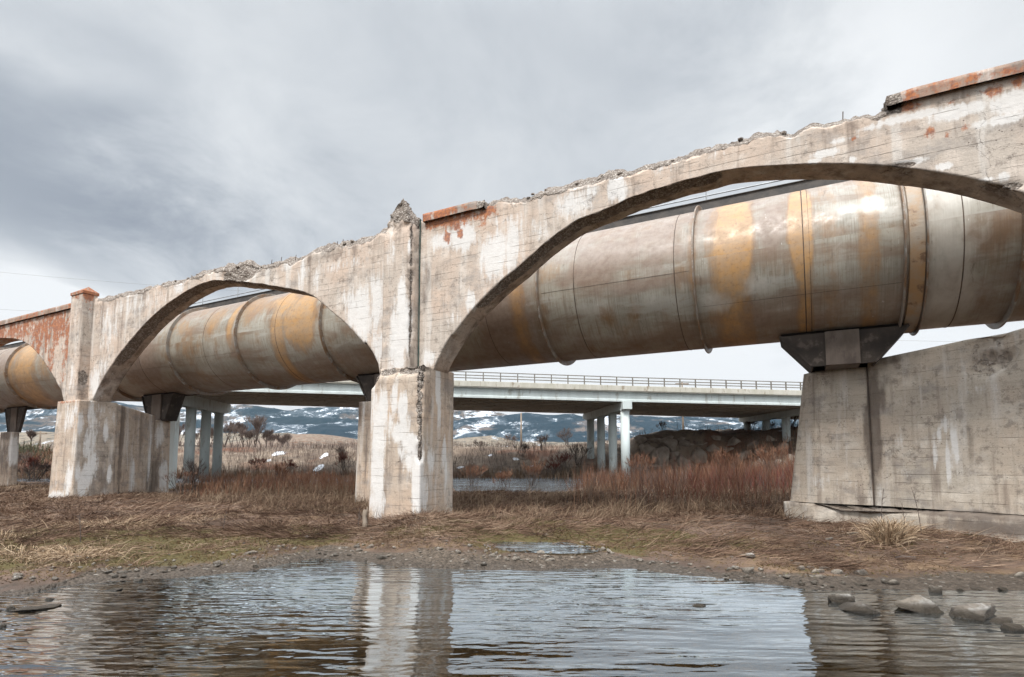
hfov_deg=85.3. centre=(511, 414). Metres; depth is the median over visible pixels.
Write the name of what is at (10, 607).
stone
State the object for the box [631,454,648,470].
boulder
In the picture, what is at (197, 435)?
bare tree
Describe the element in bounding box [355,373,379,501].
pipe support
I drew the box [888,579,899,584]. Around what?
stone
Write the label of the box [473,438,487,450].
shrub
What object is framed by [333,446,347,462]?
shrub
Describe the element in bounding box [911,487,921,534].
weed stalk
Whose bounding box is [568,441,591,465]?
shrub
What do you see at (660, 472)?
willow thicket
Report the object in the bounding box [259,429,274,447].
bare tree
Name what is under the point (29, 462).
shrub
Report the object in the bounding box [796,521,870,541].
grass tuft
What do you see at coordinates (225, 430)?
bare tree
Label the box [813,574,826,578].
stone
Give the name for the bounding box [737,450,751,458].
boulder
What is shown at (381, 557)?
stone
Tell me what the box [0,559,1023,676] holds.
water
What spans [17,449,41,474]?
shrub
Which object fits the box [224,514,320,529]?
grass tuft
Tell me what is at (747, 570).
stone
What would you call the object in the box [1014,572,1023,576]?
stone
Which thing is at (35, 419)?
mountain range
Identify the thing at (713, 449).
boulder
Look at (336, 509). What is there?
grass tuft
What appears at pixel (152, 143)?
sky
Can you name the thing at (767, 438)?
boulder
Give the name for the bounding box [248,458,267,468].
shrub
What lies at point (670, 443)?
boulder
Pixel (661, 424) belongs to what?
shrub
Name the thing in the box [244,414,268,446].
bare tree
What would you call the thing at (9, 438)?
pipe support
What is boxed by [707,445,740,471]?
willow bush
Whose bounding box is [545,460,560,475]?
shrub
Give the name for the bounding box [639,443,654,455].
boulder
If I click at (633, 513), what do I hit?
grass tuft
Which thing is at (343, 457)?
shrub
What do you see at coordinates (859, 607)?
stone
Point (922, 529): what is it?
grass tuft
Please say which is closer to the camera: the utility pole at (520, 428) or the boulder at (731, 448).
the boulder at (731, 448)
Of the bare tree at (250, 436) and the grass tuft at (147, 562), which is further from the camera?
the bare tree at (250, 436)
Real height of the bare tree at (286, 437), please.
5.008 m
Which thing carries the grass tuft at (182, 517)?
on the ground at (478, 659)
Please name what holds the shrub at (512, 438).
on the ground at (478, 659)
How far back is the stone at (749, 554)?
8.83 m
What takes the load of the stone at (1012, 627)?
in the water at (304, 585)
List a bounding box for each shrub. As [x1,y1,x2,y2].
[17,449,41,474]
[18,460,51,479]
[21,455,50,478]
[163,467,198,493]
[181,457,206,489]
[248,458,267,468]
[283,458,297,469]
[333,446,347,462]
[334,450,356,470]
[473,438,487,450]
[502,432,518,443]
[514,442,530,456]
[535,434,548,450]
[545,450,573,474]
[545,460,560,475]
[556,427,571,446]
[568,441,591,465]
[656,421,666,429]
[745,420,758,429]
[790,416,798,426]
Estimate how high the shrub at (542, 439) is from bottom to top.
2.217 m
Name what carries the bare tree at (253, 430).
on the ground at (478, 659)
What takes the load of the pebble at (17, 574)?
on the ground at (478, 659)
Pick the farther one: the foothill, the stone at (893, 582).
the foothill
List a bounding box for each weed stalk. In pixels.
[75,514,83,542]
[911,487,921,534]
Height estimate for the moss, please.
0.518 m
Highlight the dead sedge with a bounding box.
[0,482,816,525]
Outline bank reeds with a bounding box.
[17,437,795,478]
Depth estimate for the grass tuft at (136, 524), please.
11.42 m
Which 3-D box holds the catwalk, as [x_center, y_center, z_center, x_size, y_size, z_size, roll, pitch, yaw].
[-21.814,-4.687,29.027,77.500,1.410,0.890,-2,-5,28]
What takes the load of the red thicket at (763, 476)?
on the ground at (478, 659)
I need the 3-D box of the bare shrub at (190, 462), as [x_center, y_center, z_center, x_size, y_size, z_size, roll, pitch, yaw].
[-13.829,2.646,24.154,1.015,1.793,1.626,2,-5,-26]
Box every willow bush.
[271,461,290,480]
[456,464,488,484]
[492,466,513,487]
[521,455,545,486]
[624,451,657,480]
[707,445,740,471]
[747,439,794,474]
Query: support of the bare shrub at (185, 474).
on the ground at (478, 659)
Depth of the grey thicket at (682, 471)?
20.81 m
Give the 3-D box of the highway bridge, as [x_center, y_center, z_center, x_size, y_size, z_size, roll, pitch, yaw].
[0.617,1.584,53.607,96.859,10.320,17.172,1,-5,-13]
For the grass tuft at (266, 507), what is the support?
on the ground at (478, 659)
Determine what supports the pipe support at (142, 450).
on the ground at (478, 659)
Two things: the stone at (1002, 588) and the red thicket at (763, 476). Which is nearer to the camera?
the stone at (1002, 588)
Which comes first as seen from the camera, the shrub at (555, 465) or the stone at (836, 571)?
the stone at (836, 571)
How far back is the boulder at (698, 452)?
61.47 m
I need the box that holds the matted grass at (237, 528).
[0,484,1023,576]
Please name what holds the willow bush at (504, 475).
on the ground at (478, 659)
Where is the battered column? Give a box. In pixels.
[169,407,181,488]
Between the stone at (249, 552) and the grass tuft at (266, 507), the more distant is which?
the grass tuft at (266, 507)
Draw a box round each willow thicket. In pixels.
[176,463,355,498]
[565,424,794,510]
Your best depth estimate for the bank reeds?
55.76 m
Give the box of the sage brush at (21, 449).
[18,441,52,474]
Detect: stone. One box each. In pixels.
[6,605,15,609]
[11,604,60,610]
[243,550,257,554]
[376,554,387,558]
[692,604,705,606]
[741,553,754,558]
[742,567,753,573]
[811,568,824,572]
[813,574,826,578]
[827,594,854,602]
[831,569,842,573]
[839,601,879,613]
[853,569,868,575]
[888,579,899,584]
[894,595,943,612]
[928,585,941,592]
[949,603,996,621]
[989,617,1012,625]
[997,587,1007,590]
[1000,623,1023,634]
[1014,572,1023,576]
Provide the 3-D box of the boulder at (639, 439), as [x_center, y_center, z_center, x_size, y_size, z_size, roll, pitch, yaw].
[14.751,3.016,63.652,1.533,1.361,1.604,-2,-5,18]
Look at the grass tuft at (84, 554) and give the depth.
8.66 m
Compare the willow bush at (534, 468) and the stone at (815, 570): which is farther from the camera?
the willow bush at (534, 468)
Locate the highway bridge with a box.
[126,371,802,480]
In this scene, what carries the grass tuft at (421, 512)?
on the ground at (478, 659)
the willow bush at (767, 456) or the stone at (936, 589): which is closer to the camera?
the stone at (936, 589)
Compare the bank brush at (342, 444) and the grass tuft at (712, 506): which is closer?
the grass tuft at (712, 506)
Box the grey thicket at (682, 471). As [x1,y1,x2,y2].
[558,450,793,505]
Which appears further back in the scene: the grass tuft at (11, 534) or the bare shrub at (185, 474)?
the bare shrub at (185, 474)
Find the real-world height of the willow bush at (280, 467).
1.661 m
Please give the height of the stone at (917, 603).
0.249 m
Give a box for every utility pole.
[36,431,46,445]
[520,413,521,444]
[675,381,688,428]
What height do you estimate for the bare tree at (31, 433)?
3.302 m
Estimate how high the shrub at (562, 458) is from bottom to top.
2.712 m
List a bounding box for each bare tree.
[26,429,37,444]
[178,422,184,445]
[195,428,200,446]
[211,419,239,445]
[223,419,242,446]
[228,423,246,446]
[235,421,248,446]
[238,429,256,445]
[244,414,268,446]
[251,428,260,446]
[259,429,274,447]
[267,433,275,446]
[273,433,281,445]
[282,434,292,445]
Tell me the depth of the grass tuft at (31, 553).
8.63 m
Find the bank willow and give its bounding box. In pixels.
[18,421,797,478]
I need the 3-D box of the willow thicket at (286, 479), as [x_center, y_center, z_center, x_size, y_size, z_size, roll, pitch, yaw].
[-10.173,3.199,26.255,12.074,2.062,15.785,0,-5,0]
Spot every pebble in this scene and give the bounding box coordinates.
[11,576,22,580]
[13,573,22,576]
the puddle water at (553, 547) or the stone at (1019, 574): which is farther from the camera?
the puddle water at (553, 547)
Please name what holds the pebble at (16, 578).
on the ground at (478, 659)
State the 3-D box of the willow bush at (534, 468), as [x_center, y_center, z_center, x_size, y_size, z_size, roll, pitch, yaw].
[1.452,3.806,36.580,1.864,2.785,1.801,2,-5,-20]
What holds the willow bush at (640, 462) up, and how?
on the ground at (478, 659)
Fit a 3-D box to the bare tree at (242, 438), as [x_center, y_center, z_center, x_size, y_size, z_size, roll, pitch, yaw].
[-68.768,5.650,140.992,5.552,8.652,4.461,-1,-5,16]
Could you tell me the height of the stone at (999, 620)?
0.105 m
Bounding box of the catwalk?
[0,180,849,347]
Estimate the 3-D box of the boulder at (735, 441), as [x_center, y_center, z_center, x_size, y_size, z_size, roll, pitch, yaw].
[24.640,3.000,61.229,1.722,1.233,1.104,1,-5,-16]
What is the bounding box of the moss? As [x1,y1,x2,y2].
[0,515,1022,583]
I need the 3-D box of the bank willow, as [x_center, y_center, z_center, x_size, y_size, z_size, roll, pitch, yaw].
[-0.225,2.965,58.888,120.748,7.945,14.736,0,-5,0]
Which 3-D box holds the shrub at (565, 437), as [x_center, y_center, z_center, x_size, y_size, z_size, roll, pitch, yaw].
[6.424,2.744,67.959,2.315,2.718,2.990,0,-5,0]
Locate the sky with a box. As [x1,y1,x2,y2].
[0,0,1023,416]
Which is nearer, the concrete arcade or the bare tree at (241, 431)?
the concrete arcade
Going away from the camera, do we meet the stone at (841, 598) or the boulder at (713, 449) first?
the stone at (841, 598)
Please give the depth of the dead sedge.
17.04 m
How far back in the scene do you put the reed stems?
18.07 m
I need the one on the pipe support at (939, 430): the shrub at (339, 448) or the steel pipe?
the steel pipe
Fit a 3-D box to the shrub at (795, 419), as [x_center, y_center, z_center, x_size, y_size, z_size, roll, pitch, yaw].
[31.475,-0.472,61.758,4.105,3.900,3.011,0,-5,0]
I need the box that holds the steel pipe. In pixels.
[0,180,1023,412]
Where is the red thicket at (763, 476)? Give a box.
[659,457,793,501]
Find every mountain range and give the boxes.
[0,401,505,431]
[0,413,798,441]
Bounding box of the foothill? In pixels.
[0,431,608,446]
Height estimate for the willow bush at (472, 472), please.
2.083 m
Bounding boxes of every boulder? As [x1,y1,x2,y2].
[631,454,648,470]
[634,435,646,443]
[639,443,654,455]
[650,446,668,465]
[660,437,677,451]
[669,451,678,459]
[674,454,689,467]
[690,447,706,463]
[706,444,720,452]
[711,435,721,439]
[722,447,733,451]
[726,436,740,446]
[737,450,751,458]
[747,440,758,447]
[766,435,776,440]
[775,442,787,450]
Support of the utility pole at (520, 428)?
on the ground at (478, 659)
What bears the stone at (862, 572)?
on the ground at (478, 659)
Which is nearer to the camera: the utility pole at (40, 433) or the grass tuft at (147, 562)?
the grass tuft at (147, 562)
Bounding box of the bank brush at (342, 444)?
[17,421,798,478]
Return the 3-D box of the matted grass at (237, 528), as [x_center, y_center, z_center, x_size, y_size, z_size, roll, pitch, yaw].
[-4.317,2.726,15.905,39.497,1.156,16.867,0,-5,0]
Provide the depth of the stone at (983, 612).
6.04 m
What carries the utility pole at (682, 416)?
on the ground at (478, 659)
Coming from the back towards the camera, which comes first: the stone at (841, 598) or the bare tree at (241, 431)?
the bare tree at (241, 431)
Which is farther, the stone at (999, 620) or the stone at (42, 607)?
the stone at (42, 607)
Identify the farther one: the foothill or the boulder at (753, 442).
the foothill
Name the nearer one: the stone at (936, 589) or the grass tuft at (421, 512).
the stone at (936, 589)
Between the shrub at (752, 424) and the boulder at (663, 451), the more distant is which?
the shrub at (752, 424)
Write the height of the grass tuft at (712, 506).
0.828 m
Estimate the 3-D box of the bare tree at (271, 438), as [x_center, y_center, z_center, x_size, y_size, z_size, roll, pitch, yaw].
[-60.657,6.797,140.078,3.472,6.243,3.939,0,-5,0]
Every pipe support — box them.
[0,406,38,485]
[114,392,197,493]
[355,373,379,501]
[779,323,1023,542]
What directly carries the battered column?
on the ground at (478, 659)
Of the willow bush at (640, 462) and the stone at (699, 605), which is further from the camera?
the willow bush at (640, 462)
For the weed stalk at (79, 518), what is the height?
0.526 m
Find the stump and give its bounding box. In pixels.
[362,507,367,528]
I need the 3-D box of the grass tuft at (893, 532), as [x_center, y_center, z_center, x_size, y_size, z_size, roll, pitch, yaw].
[6.589,2.224,10.043,2.005,0.871,1.941,3,-5,-28]
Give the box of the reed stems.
[200,473,792,512]
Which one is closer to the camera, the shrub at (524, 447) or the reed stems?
the reed stems
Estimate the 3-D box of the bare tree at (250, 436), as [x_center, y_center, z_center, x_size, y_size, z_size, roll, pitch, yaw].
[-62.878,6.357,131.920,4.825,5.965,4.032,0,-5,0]
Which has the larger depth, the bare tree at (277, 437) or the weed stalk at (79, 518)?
the bare tree at (277, 437)
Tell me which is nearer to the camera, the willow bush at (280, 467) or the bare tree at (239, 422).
the willow bush at (280, 467)
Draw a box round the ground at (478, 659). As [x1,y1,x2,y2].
[0,427,1023,676]
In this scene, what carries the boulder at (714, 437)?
on the ground at (478, 659)
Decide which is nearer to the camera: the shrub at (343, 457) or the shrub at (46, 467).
the shrub at (46, 467)
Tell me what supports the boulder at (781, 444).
on the ground at (478, 659)
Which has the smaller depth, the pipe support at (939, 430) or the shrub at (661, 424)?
the pipe support at (939, 430)
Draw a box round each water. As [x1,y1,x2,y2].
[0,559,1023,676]
[17,478,642,491]
[483,541,600,553]
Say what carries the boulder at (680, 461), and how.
on the ground at (478, 659)
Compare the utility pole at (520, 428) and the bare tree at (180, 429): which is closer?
the utility pole at (520, 428)
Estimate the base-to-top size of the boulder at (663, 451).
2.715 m
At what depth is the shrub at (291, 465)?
57.87 m
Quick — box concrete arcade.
[0,60,1023,518]
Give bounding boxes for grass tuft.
[0,528,33,539]
[0,542,92,566]
[1,539,155,567]
[12,515,168,532]
[103,555,169,568]
[124,512,231,523]
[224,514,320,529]
[251,502,305,512]
[295,501,368,514]
[379,507,459,521]
[581,505,687,516]
[667,503,755,512]
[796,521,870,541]
[834,514,941,551]
[879,522,943,534]
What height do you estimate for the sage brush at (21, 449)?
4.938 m
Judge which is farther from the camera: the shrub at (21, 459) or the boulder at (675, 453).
the boulder at (675, 453)
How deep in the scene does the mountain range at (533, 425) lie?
3019.91 m

